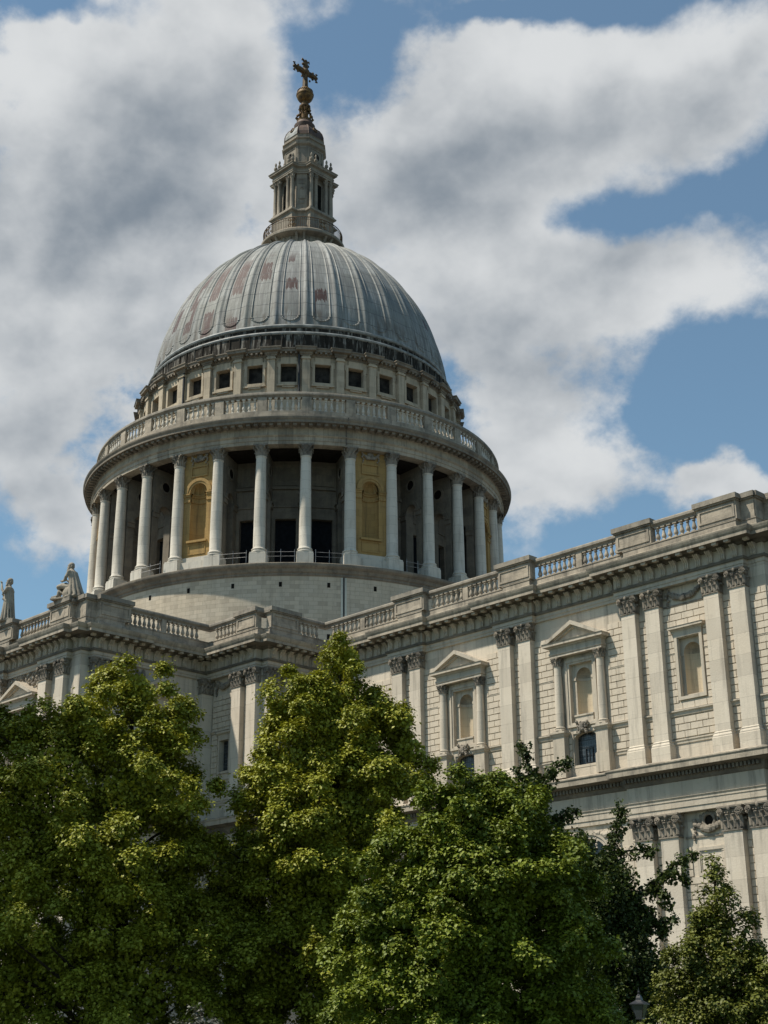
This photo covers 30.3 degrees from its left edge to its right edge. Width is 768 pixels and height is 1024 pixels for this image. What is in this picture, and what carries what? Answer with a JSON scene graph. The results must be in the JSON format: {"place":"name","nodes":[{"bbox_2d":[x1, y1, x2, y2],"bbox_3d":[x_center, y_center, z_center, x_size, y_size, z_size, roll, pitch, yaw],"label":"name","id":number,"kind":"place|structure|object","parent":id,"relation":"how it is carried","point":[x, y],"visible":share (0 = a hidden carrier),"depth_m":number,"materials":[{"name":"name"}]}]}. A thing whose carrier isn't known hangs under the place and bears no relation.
{"place":"outdoors","nodes":[
{"label":"outdoors","id":0,"kind":"place"},
{"bbox_2d":[0,58,767,1023],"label":"cathedral","id":1,"kind":"structure","parent":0,"point":[296,472],"depth_m":109.07,"materials":[{"name":"beige stone"}]},
{"bbox_2d":[0,578,14,621],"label":"standing statue","id":2,"kind":"object","parent":1,"relation":"on","point":[8,610],"visible":0.94,"depth_m":112.09,"materials":[{"name":"stone"}]},
{"bbox_2d":[50,562,83,601],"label":"seated statue","id":3,"kind":"object","parent":1,"relation":"on","point":[72,587],"visible":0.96,"depth_m":106.25,"materials":[{"name":"stone"}]},
{"bbox_2d":[215,729,229,774],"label":"window","id":4,"kind":"structure","parent":1,"relation":"in","point":[223,735],"depth_m":107.13,"materials":[{"name":"grey glass"}]},
{"bbox_2d":[454,743,474,784],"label":"window","id":5,"kind":"structure","parent":1,"relation":"in","point":[463,756],"depth_m":97.45,"materials":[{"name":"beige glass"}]},
{"bbox_2d":[572,720,596,768],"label":"window","id":6,"kind":"structure","parent":1,"relation":"in","point":[583,740],"depth_m":90.56,"materials":[{"name":"blue glass"}]},
{"bbox_2d":[578,829,620,968],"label":"arched window","id":7,"kind":"structure","parent":1,"relation":"in","point":[600,838],"depth_m":87.63,"materials":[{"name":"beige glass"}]},
{"bbox_2d":[0,0,767,637],"label":"sky","id":8,"kind":"structure","parent":0,"point":[570,197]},
{"label":"ground","id":9,"kind":"structure","parent":0,"visible":0},
{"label":"lawn","id":10,"kind":"structure","parent":9,"relation":"on","visible":0},
{"bbox_2d":[0,651,281,1023],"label":"lime tree","id":11,"kind":"object","parent":10,"relation":"on","point":[42,851],"visible":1,"depth_m":42.53,"materials":[{"name":"green plant"}]},
{"bbox_2d":[170,1002,223,1023],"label":"shrub","id":12,"kind":"object","parent":10,"relation":"on","point":[201,1019],"visible":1,"depth_m":31.86,"materials":[{"name":"plant"}]},
{"bbox_2d":[177,629,442,1023],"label":"lime tree","id":13,"kind":"object","parent":10,"relation":"on","point":[338,792],"visible":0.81,"depth_m":44.99,"materials":[{"name":"green plant"}]},
{"bbox_2d":[315,760,635,1023],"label":"maple tree","id":14,"kind":"object","parent":10,"relation":"on","point":[471,898],"visible":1,"depth_m":33.51,"materials":[{"name":"green plant"}]},
{"bbox_2d":[510,739,703,1023],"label":"ginkgo tree","id":15,"kind":"object","parent":10,"relation":"on","point":[624,911],"visible":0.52,"depth_m":49.24,"materials":[{"name":"green plant"}]},
{"bbox_2d":[629,988,649,1021],"bbox_3d":[7.724,15.899,42.469,0.552,3.202,0.468,-13,-24,31],"label":"street lamp","id":16,"kind":"object","parent":10,"relation":"on","point":[639,1006],"visible":0.91,"depth_m":42.70,"materials":[{"name":"grey metal"}]},
{"bbox_2d":[631,851,767,1023],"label":"young tree","id":17,"kind":"object","parent":10,"relation":"on","point":[705,989],"visible":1,"depth_m":40.53,"materials":[{"name":"green plant"}]}
]}

